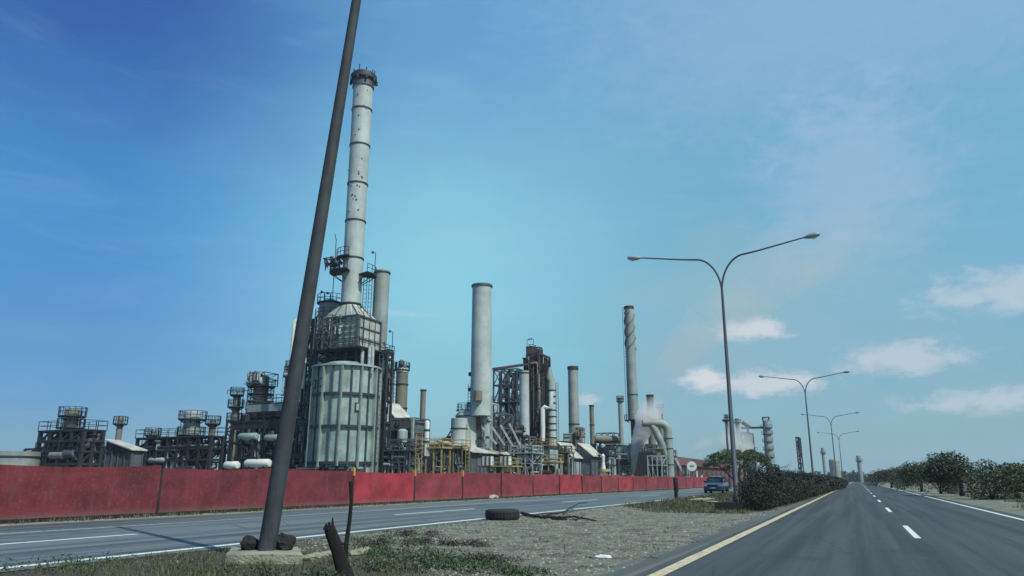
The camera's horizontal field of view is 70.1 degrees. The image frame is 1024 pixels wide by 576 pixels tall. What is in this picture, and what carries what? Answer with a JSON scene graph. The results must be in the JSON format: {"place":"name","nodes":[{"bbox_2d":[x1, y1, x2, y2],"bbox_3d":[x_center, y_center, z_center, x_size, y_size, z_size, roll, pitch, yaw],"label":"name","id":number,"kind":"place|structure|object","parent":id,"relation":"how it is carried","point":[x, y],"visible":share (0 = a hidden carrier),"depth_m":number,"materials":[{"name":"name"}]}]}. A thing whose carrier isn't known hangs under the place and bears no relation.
{"place":"outdoors","nodes":[
{"label":"outdoors","id":0,"kind":"place"},
{"bbox_2d":[113,416,128,439],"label":"column","id":1,"kind":"structure","parent":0,"point":[120,423],"depth_m":115.80,"materials":[{"name":"metal"}]},
{"bbox_2d":[205,415,221,454],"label":"slim column","id":2,"kind":"structure","parent":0,"point":[212,423],"depth_m":105.99,"materials":[{"name":"metal"}]},
{"bbox_2d":[226,387,246,469],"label":"ringed column","id":3,"kind":"structure","parent":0,"point":[235,407],"depth_m":112.50,"materials":[{"name":"metal"}]},
{"bbox_2d":[237,429,258,444],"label":"horizontal drum","id":4,"kind":"object","parent":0,"point":[248,435],"visible":1,"depth_m":97.55,"materials":[{"name":"metal"}]},
{"bbox_2d":[244,371,278,466],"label":"fractionating column","id":5,"kind":"structure","parent":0,"point":[258,382],"depth_m":111.53,"materials":[{"name":"metal"}]},
{"bbox_2d":[264,431,276,445],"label":"horizontal drum","id":6,"kind":"object","parent":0,"point":[271,437],"visible":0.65,"depth_m":97.68,"materials":[{"name":"metal"}]},
{"bbox_2d":[0,487,740,571],"bbox_3d":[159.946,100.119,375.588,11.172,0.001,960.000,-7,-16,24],"label":"road","id":7,"kind":"structure","parent":0,"point":[172,534],"depth_m":20.53,"materials":[{"name":"asphalt"}]},
{"bbox_2d":[0,500,659,568],"bbox_3d":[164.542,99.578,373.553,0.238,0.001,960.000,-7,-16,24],"label":"edge line","id":8,"kind":"object","parent":7,"relation":"on","point":[296,537],"visible":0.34,"depth_m":14.20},
{"bbox_2d":[0,492,691,544],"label":"dashed line","id":9,"kind":"object","parent":7,"relation":"on","point":[134,534],"visible":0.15,"depth_m":16.32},
{"bbox_2d":[3,490,690,533],"bbox_3d":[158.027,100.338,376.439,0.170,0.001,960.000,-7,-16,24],"label":"lane line","id":10,"kind":"object","parent":7,"relation":"on","point":[262,517],"visible":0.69,"depth_m":23.55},
{"bbox_2d":[703,476,728,492],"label":"blue car","id":11,"kind":"object","parent":7,"relation":"on","point":[715,484],"visible":0.91,"depth_m":71.52,"materials":[{"name":"paint"}]},
{"bbox_2d":[722,418,731,488],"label":"mast lamp","id":12,"kind":"object","parent":7,"relation":"on","point":[725,420],"visible":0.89,"depth_m":109.60,"materials":[{"name":"metal"}]},
{"bbox_2d":[395,360,409,412],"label":"vertical vessel","id":13,"kind":"object","parent":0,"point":[402,370],"visible":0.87,"depth_m":111.23,"materials":[{"name":"metal"}]},
{"bbox_2d":[429,424,470,472],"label":"yellow platform","id":14,"kind":"structure","parent":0,"point":[456,450],"depth_m":111.10,"materials":[{"name":"metal"}]},
{"bbox_2d":[477,458,521,473],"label":"yellow platform","id":15,"kind":"structure","parent":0,"point":[499,468],"depth_m":108.76,"materials":[{"name":"metal"}]},
{"bbox_2d":[0,481,1023,575],"bbox_3d":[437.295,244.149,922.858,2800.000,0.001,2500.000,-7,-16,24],"label":"ground","id":16,"kind":"structure","parent":0,"point":[999,504],"depth_m":15.33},
{"bbox_2d":[0,451,41,465],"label":"storage tank","id":17,"kind":"object","parent":16,"relation":"on","point":[27,458],"visible":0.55,"depth_m":87.73,"materials":[{"name":"metal"}]},
{"bbox_2d":[34,419,107,466],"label":"dark process block","id":18,"kind":"structure","parent":16,"relation":"on","point":[76,446],"depth_m":89.46,"materials":[{"name":"metal"}]},
{"bbox_2d":[56,406,87,429],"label":"fractionating column","id":19,"kind":"structure","parent":16,"relation":"on","point":[72,415],"depth_m":93.20,"materials":[{"name":"metal"}]},
{"bbox_2d":[103,439,147,466],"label":"process shed","id":20,"kind":"structure","parent":16,"relation":"on","point":[119,453],"depth_m":94.65,"materials":[{"name":"metal"}]},
{"bbox_2d":[24,444,227,469],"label":"pipe rack","id":21,"kind":"object","parent":16,"relation":"on","point":[213,463],"visible":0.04,"depth_m":121.95,"materials":[{"name":"metal"}]},
{"bbox_2d":[135,427,226,469],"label":"long pipe rack","id":22,"kind":"object","parent":16,"relation":"on","point":[160,450],"visible":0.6,"depth_m":99.83,"materials":[{"name":"metal"}]},
{"bbox_2d":[175,410,207,452],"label":"fractionating column","id":23,"kind":"structure","parent":16,"relation":"on","point":[191,418],"depth_m":101.65,"materials":[{"name":"metal"}]},
{"bbox_2d":[223,457,239,469],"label":"horizontal drum","id":24,"kind":"object","parent":16,"relation":"on","point":[231,464],"visible":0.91,"depth_m":96.63,"materials":[{"name":"white metal"}]},
{"bbox_2d":[244,455,271,468],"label":"horizontal drum","id":25,"kind":"object","parent":16,"relation":"on","point":[258,462],"visible":0.9,"depth_m":96.60,"materials":[{"name":"white metal"}]},
{"bbox_2d":[227,411,297,469],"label":"industrial structure","id":26,"kind":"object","parent":16,"relation":"on","point":[263,427],"depth_m":102.54,"materials":[{"name":"metal"}]},
{"bbox_2d":[246,394,304,420],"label":"air cooler","id":27,"kind":"object","parent":26,"relation":"on","point":[274,407],"visible":0.41,"depth_m":104.19,"materials":[{"name":"metal"}]},
{"bbox_2d":[225,547,302,563],"bbox_3d":[-4.022,4.339,11.851,1.131,0.180,1.740,5,-15,-17],"label":"concrete pad","id":28,"kind":"object","parent":16,"relation":"on","point":[236,554],"visible":0.73,"depth_m":11.23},
{"bbox_2d":[240,535,258,549],"bbox_3d":[-4.268,4.185,11.947,0.297,0.271,0.341,-3,-15,12],"label":"dark rock","id":29,"kind":"object","parent":28,"relation":"on","point":[248,542],"visible":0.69,"depth_m":11.83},
{"bbox_2d":[276,533,295,550],"bbox_3d":[-3.729,4.176,11.927,0.364,0.347,0.321,-7,-16,24],"label":"dark rock","id":30,"kind":"object","parent":28,"relation":"on","point":[286,541],"visible":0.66,"depth_m":11.84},
{"bbox_2d":[257,0,360,550],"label":"leaning pole","id":31,"kind":"object","parent":28,"relation":"on","point":[270,526],"visible":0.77,"depth_m":12.66,"materials":[{"name":"metal"}]},
{"bbox_2d":[0,534,556,575],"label":"green weeds","id":32,"kind":"object","parent":16,"relation":"on","point":[504,570],"visible":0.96,"depth_m":10.55,"materials":[{"name":"green plant"}]},
{"bbox_2d":[290,425,307,468],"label":"rack","id":33,"kind":"object","parent":16,"relation":"on","point":[298,454],"visible":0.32,"depth_m":95.23,"materials":[{"name":"metal"}]},
{"bbox_2d":[294,320,323,444],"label":"reactor frame","id":34,"kind":"object","parent":16,"relation":"on","point":[304,404],"visible":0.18,"depth_m":100.05,"materials":[{"name":"metal"}]},
{"bbox_2d":[289,319,306,388],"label":"loop pipe","id":35,"kind":"object","parent":34,"relation":"attached to","point":[292,338],"visible":0.23,"depth_m":101.03,"materials":[{"name":"white metal"}]},
{"bbox_2d":[315,291,340,357],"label":"top drum","id":36,"kind":"object","parent":34,"relation":"on","point":[327,306],"visible":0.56,"depth_m":101.29,"materials":[{"name":"metal"}]},
{"bbox_2d":[302,550,331,560],"bbox_3d":[-3.196,4.466,12.169,0.244,0.140,1.280,-5,-16,18],"label":"kerb stone","id":37,"kind":"object","parent":16,"relation":"on","point":[323,554],"visible":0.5,"depth_m":11.98,"materials":[{"name":"concrete"}]},
{"bbox_2d":[289,354,383,472],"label":"cylindrical furnace","id":38,"kind":"object","parent":16,"relation":"on","point":[344,422],"visible":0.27,"depth_m":90.66,"materials":[{"name":"metal"}]},
{"bbox_2d":[310,304,394,373],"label":"convection box","id":39,"kind":"object","parent":38,"relation":"on","point":[349,332],"visible":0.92,"depth_m":96.18,"materials":[{"name":"metal"}]},
{"bbox_2d":[323,64,377,317],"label":"tall chimney","id":40,"kind":"object","parent":39,"relation":"on","point":[363,82],"visible":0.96,"depth_m":101.66,"materials":[{"name":"paint"}]},
{"bbox_2d":[323,518,353,575],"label":"cut stump","id":41,"kind":"object","parent":16,"relation":"on","point":[339,555],"visible":0.99,"depth_m":9.66,"materials":[{"name":"brown wood"}]},
{"bbox_2d":[344,481,352,557],"bbox_3d":[-2.738,3.881,12.233,0.114,1.242,0.083,-1,-15,2],"label":"thin stick","id":42,"kind":"object","parent":16,"relation":"on","point":[347,536],"visible":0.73,"depth_m":12.21,"materials":[{"name":"brown wood"}]},
{"bbox_2d":[0,486,732,525],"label":"verge","id":43,"kind":"structure","parent":16,"relation":"on","point":[261,511],"depth_m":28.02,"materials":[{"name":"plant"}]},
{"bbox_2d":[0,465,742,523],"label":"red fence","id":44,"kind":"object","parent":16,"relation":"on","point":[40,493],"visible":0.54,"depth_m":29.41,"materials":[{"name":"metal"}]},
{"bbox_2d":[372,269,390,366],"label":"flue stack","id":45,"kind":"object","parent":16,"relation":"on","point":[380,296],"visible":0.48,"depth_m":102.08,"materials":[{"name":"metal"}]},
{"bbox_2d":[379,349,393,472],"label":"ladder tower","id":46,"kind":"structure","parent":16,"relation":"on","point":[385,431],"depth_m":96.84,"materials":[{"name":"metal"}]},
{"bbox_2d":[378,429,421,472],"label":"process rack","id":47,"kind":"object","parent":16,"relation":"on","point":[401,454],"visible":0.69,"depth_m":94.23,"materials":[{"name":"metal"}]},
{"bbox_2d":[386,417,429,472],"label":"clad heater block","id":48,"kind":"structure","parent":16,"relation":"on","point":[412,426],"depth_m":99.89,"materials":[{"name":"metal"}]},
{"bbox_2d":[386,403,409,419],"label":"sloped housing","id":49,"kind":"object","parent":48,"relation":"on","point":[398,410],"visible":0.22,"depth_m":107.31,"materials":[{"name":"metal"}]},
{"bbox_2d":[420,389,426,418],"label":"chimney","id":50,"kind":"object","parent":16,"relation":"on","point":[422,402],"visible":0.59,"depth_m":112.88,"materials":[{"name":"metal"}]},
{"bbox_2d":[415,433,452,472],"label":"yellow platform","id":51,"kind":"structure","parent":16,"relation":"on","point":[431,464],"depth_m":94.55,"materials":[{"name":"metal"}]},
{"bbox_2d":[423,420,429,455],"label":"vertical vessel","id":52,"kind":"object","parent":51,"relation":"on","point":[426,428],"visible":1,"depth_m":95.00,"materials":[{"name":"white metal"}]},
{"bbox_2d":[351,528,524,563],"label":"withered weeds","id":53,"kind":"object","parent":16,"relation":"on","point":[406,533],"visible":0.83,"depth_m":14.28,"materials":[{"name":"beige plant"}]},
{"bbox_2d":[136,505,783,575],"bbox_3d":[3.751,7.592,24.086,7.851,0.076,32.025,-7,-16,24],"label":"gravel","id":54,"kind":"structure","parent":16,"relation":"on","point":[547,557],"depth_m":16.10,"materials":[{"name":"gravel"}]},
{"bbox_2d":[520,503,596,521],"bbox_3d":[1.622,8.230,26.965,2.620,0.325,9.366,-1,-15,4],"label":"fallen branch","id":55,"kind":"object","parent":54,"relation":"on","point":[546,516],"visible":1,"depth_m":24.37,"materials":[{"name":"brown wood"}]},
{"bbox_2d":[436,440,513,473],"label":"clad hall","id":56,"kind":"structure","parent":16,"relation":"on","point":[476,453],"depth_m":116.90,"materials":[{"name":"metal"}]},
{"bbox_2d":[450,418,467,445],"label":"stepped vessel","id":57,"kind":"object","parent":56,"relation":"on","point":[459,428],"visible":0.69,"depth_m":118.92,"materials":[{"name":"paint"}]},
{"bbox_2d":[455,403,478,446],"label":"stepped vessel","id":58,"kind":"object","parent":56,"relation":"on","point":[472,428],"visible":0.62,"depth_m":122.98,"materials":[{"name":"paint"}]},
{"bbox_2d":[466,402,521,465],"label":"heater base","id":59,"kind":"object","parent":16,"relation":"on","point":[491,428],"visible":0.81,"depth_m":124.91,"materials":[{"name":"metal"}]},
{"bbox_2d":[468,283,492,416],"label":"wide chimney","id":60,"kind":"object","parent":59,"relation":"on","point":[479,389],"visible":1,"depth_m":124.99,"materials":[{"name":"paint"}]},
{"bbox_2d":[485,509,519,519],"bbox_3d":[-0.313,7.387,23.808,1.134,0.330,1.134,-7,-16,24],"label":"discarded tyre","id":61,"kind":"object","parent":16,"relation":"on","point":[502,514],"visible":1,"depth_m":23.36,"materials":[{"name":"rubber"}]},
{"bbox_2d":[492,363,528,450],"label":"open lattice","id":62,"kind":"object","parent":16,"relation":"on","point":[505,384],"visible":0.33,"depth_m":140.77,"materials":[{"name":"metal"}]},
{"bbox_2d":[1,488,1023,575],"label":"grass","id":63,"kind":"structure","parent":16,"relation":"on","point":[673,504],"depth_m":14.35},
{"bbox_2d":[512,371,536,465],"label":"white column","id":64,"kind":"structure","parent":16,"relation":"on","point":[522,433],"depth_m":129.88,"materials":[{"name":"metal"}]},
{"bbox_2d":[508,445,543,473],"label":"process rack","id":65,"kind":"object","parent":16,"relation":"on","point":[528,461],"visible":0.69,"depth_m":118.99,"materials":[{"name":"metal"}]},
{"bbox_2d":[522,338,550,444],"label":"brown tower","id":66,"kind":"structure","parent":16,"relation":"on","point":[537,360],"depth_m":140.18,"materials":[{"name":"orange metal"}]},
{"bbox_2d":[514,448,558,473],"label":"clad block","id":67,"kind":"structure","parent":16,"relation":"on","point":[554,451],"depth_m":127.78,"materials":[{"name":"metal"}]},
{"bbox_2d":[530,438,557,447],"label":"yellow platform","id":68,"kind":"structure","parent":16,"relation":"on","point":[547,446],"depth_m":130.58,"materials":[{"name":"metal"}]},
{"bbox_2d":[539,454,563,474],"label":"yellow platform","id":69,"kind":"structure","parent":16,"relation":"on","point":[548,471],"depth_m":121.38,"materials":[{"name":"metal"}]},
{"bbox_2d":[546,367,558,444],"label":"banded column","id":70,"kind":"structure","parent":16,"relation":"on","point":[552,423],"depth_m":140.01,"materials":[{"name":"metal"}]},
{"bbox_2d":[553,445,574,474],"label":"yellow platform","id":71,"kind":"structure","parent":16,"relation":"on","point":[565,460],"depth_m":133.29,"materials":[{"name":"metal"}]},
{"bbox_2d":[558,442,582,474],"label":"sloped heater","id":72,"kind":"object","parent":16,"relation":"on","point":[578,457],"visible":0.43,"depth_m":139.08,"materials":[{"name":"metal"}]},
{"bbox_2d":[567,366,579,444],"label":"capped chimney","id":73,"kind":"object","parent":72,"relation":"on","point":[573,401],"visible":0.91,"depth_m":148.34,"materials":[{"name":"metal"}]},
{"bbox_2d":[575,427,585,447],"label":"pipe tower","id":74,"kind":"structure","parent":72,"relation":"on","point":[580,435],"depth_m":144.60,"materials":[{"name":"metal"}]},
{"bbox_2d":[578,443,601,475],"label":"sloped heater","id":75,"kind":"object","parent":16,"relation":"on","point":[589,461],"visible":0.6,"depth_m":140.98,"materials":[{"name":"metal"}]},
{"bbox_2d":[589,405,594,448],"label":"slim chimney","id":76,"kind":"object","parent":16,"relation":"on","point":[592,424],"visible":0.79,"depth_m":157.17,"materials":[{"name":"metal"}]},
{"bbox_2d":[597,444,617,474],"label":"process rack","id":77,"kind":"object","parent":16,"relation":"on","point":[610,458],"visible":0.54,"depth_m":129.66,"materials":[{"name":"metal"}]},
{"bbox_2d":[616,396,623,444],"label":"slim chimney","id":78,"kind":"object","parent":16,"relation":"on","point":[620,418],"visible":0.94,"depth_m":153.66,"materials":[{"name":"metal"}]},
{"bbox_2d":[605,444,636,475],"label":"furnace","id":79,"kind":"object","parent":16,"relation":"on","point":[624,461],"visible":0.52,"depth_m":143.95,"materials":[{"name":"metal"}]},
{"bbox_2d":[622,305,642,475],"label":"spiral chimney","id":80,"kind":"object","parent":16,"relation":"on","point":[633,415],"visible":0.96,"depth_m":164.44,"materials":[{"name":"metal"}]},
{"bbox_2d":[646,394,655,447],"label":"finned chimney","id":81,"kind":"object","parent":16,"relation":"on","point":[650,415],"visible":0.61,"depth_m":162.63,"materials":[{"name":"metal"}]},
{"bbox_2d":[642,419,674,476],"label":"bent duct","id":82,"kind":"object","parent":16,"relation":"on","point":[664,425],"visible":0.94,"depth_m":138.69,"materials":[{"name":"metal"}]},
{"bbox_2d":[649,425,666,455],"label":"inclined duct","id":83,"kind":"object","parent":82,"relation":"attached to","point":[655,431],"visible":0.9,"depth_m":138.79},
{"bbox_2d":[674,457,737,477],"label":"brick hall","id":84,"kind":"structure","parent":16,"relation":"on","point":[701,469],"depth_m":194.44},
{"bbox_2d":[594,482,851,575],"bbox_3d":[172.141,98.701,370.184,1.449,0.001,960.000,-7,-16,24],"label":"road shoulder","id":85,"kind":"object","parent":16,"relation":"on","point":[637,567],"visible":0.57,"depth_m":13.48},
{"bbox_2d":[627,232,819,501],"bbox_3d":[9.731,3.744,32.849,8.857,11.979,0.340,-7,-16,24],"label":"street lamp","id":86,"kind":"object","parent":16,"relation":"on","point":[813,235],"visible":0.95,"depth_m":32.77,"materials":[{"name":"metal"}]},
{"bbox_2d":[715,502,742,510],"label":"concrete block","id":87,"kind":"structure","parent":16,"relation":"on","point":[728,505],"depth_m":30.53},
{"bbox_2d":[734,418,743,477],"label":"distant column","id":88,"kind":"structure","parent":16,"relation":"on","point":[737,433],"depth_m":274.12,"materials":[{"name":"metal"}]},
{"bbox_2d":[703,446,788,488],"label":"umbrella tree","id":89,"kind":"object","parent":16,"relation":"on","point":[747,456],"visible":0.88,"depth_m":68.96,"materials":[{"name":"green plant"}]},
{"bbox_2d":[740,432,756,472],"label":"distillation unit","id":90,"kind":"object","parent":16,"relation":"on","point":[748,442],"visible":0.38,"depth_m":275.24,"materials":[{"name":"metal"}]},
{"bbox_2d":[761,417,778,470],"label":"distant column","id":91,"kind":"structure","parent":16,"relation":"on","point":[768,446],"depth_m":293.17,"materials":[{"name":"metal"}]},
{"bbox_2d":[733,463,848,510],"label":"hedge","id":92,"kind":"object","parent":16,"relation":"on","point":[769,488],"visible":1,"depth_m":33.93,"materials":[{"name":"green plant"}]},
{"bbox_2d":[795,437,803,472],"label":"distant mast","id":93,"kind":"object","parent":16,"relation":"on","point":[799,448],"visible":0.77,"depth_m":254.91,"materials":[{"name":"metal"}]},
{"bbox_2d":[759,370,849,474],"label":"street lamp","id":94,"kind":"object","parent":16,"relation":"on","point":[811,457],"visible":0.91,"depth_m":74.24,"materials":[{"name":"metal"}]},
{"bbox_2d":[829,458,841,477],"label":"distant column","id":95,"kind":"structure","parent":16,"relation":"on","point":[832,467],"depth_m":405.86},
{"bbox_2d":[855,456,863,481],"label":"distant column","id":96,"kind":"structure","parent":16,"relation":"on","point":[859,467],"depth_m":406.92,"materials":[{"name":"concrete"}]},
{"bbox_2d":[865,466,899,487],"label":"scrub tree","id":97,"kind":"object","parent":16,"relation":"on","point":[882,474],"visible":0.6,"depth_m":115.44,"materials":[{"name":"green plant"}]},
{"bbox_2d":[810,470,992,481],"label":"woods","id":98,"kind":"object","parent":16,"relation":"on","point":[851,477],"visible":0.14,"depth_m":501.60,"materials":[{"name":"green plant"}]},
{"bbox_2d":[886,473,919,489],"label":"roadside bush","id":99,"kind":"object","parent":16,"relation":"on","point":[896,484],"visible":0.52,"depth_m":96.35,"materials":[{"name":"green plant"}]},
{"bbox_2d":[894,459,933,491],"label":"scrub tree","id":100,"kind":"object","parent":16,"relation":"on","point":[910,471],"visible":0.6,"depth_m":81.73,"materials":[{"name":"green plant"}]},
{"bbox_2d":[915,474,958,493],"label":"roadside bush","id":101,"kind":"object","parent":16,"relation":"on","point":[948,490],"visible":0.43,"depth_m":67.31,"materials":[{"name":"green plant"}]},
{"bbox_2d":[919,450,997,495],"bbox_3d":[35.660,14.700,57.983,5.852,3.599,5.989,-7,-16,24],"label":"scrub tree","id":102,"kind":"object","parent":16,"relation":"on","point":[945,468],"visible":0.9,"depth_m":57.69,"materials":[{"name":"green plant"}]},
{"bbox_2d":[962,466,1023,499],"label":"roadside bush","id":103,"kind":"object","parent":16,"relation":"on","point":[999,481],"visible":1,"depth_m":47.52,"materials":[{"name":"green plant"}]},
{"bbox_2d":[972,461,1023,498],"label":"scrub tree","id":104,"kind":"object","parent":16,"relation":"on","point":[1020,470],"visible":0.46,"depth_m":50.01,"materials":[{"name":"green plant"}]},
{"bbox_2d":[0,0,1023,475],"label":"sky","id":105,"kind":"structure","parent":0,"point":[162,161],"materials":[{"name":"blue"}]},
{"bbox_2d":[540,392,552,440],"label":"cranked pipe","id":106,"kind":"object","parent":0,"point":[542,421],"visible":1,"depth_m":135.19,"materials":[{"name":"white metal"}]},
{"bbox_2d":[594,432,618,453],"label":"pipe bridge","id":107,"kind":"structure","parent":0,"point":[606,439],"depth_m":154.35,"materials":[{"name":"metal"}]},
{"bbox_2d":[636,445,656,476],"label":"tapered cooling tower","id":108,"kind":"structure","parent":0,"point":[642,464],"depth_m":133.18,"materials":[{"name":"grey metal"}]},
{"bbox_2d":[647,455,667,476],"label":"pump tower","id":109,"kind":"structure","parent":0,"point":[657,466],"depth_m":127.16,"materials":[{"name":"metal"}]},
{"bbox_2d":[634,482,1023,575],"bbox_3d":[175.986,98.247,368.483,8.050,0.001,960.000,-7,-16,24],"label":"road","id":110,"kind":"structure","parent":0,"point":[855,529],"depth_m":14.92,"materials":[{"name":"asphalt"}]},
{"bbox_2d":[648,482,852,575],"bbox_3d":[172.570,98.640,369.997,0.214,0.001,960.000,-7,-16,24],"label":"line","id":111,"kind":"object","parent":110,"relation":"on","point":[676,565],"visible":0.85,"depth_m":13.56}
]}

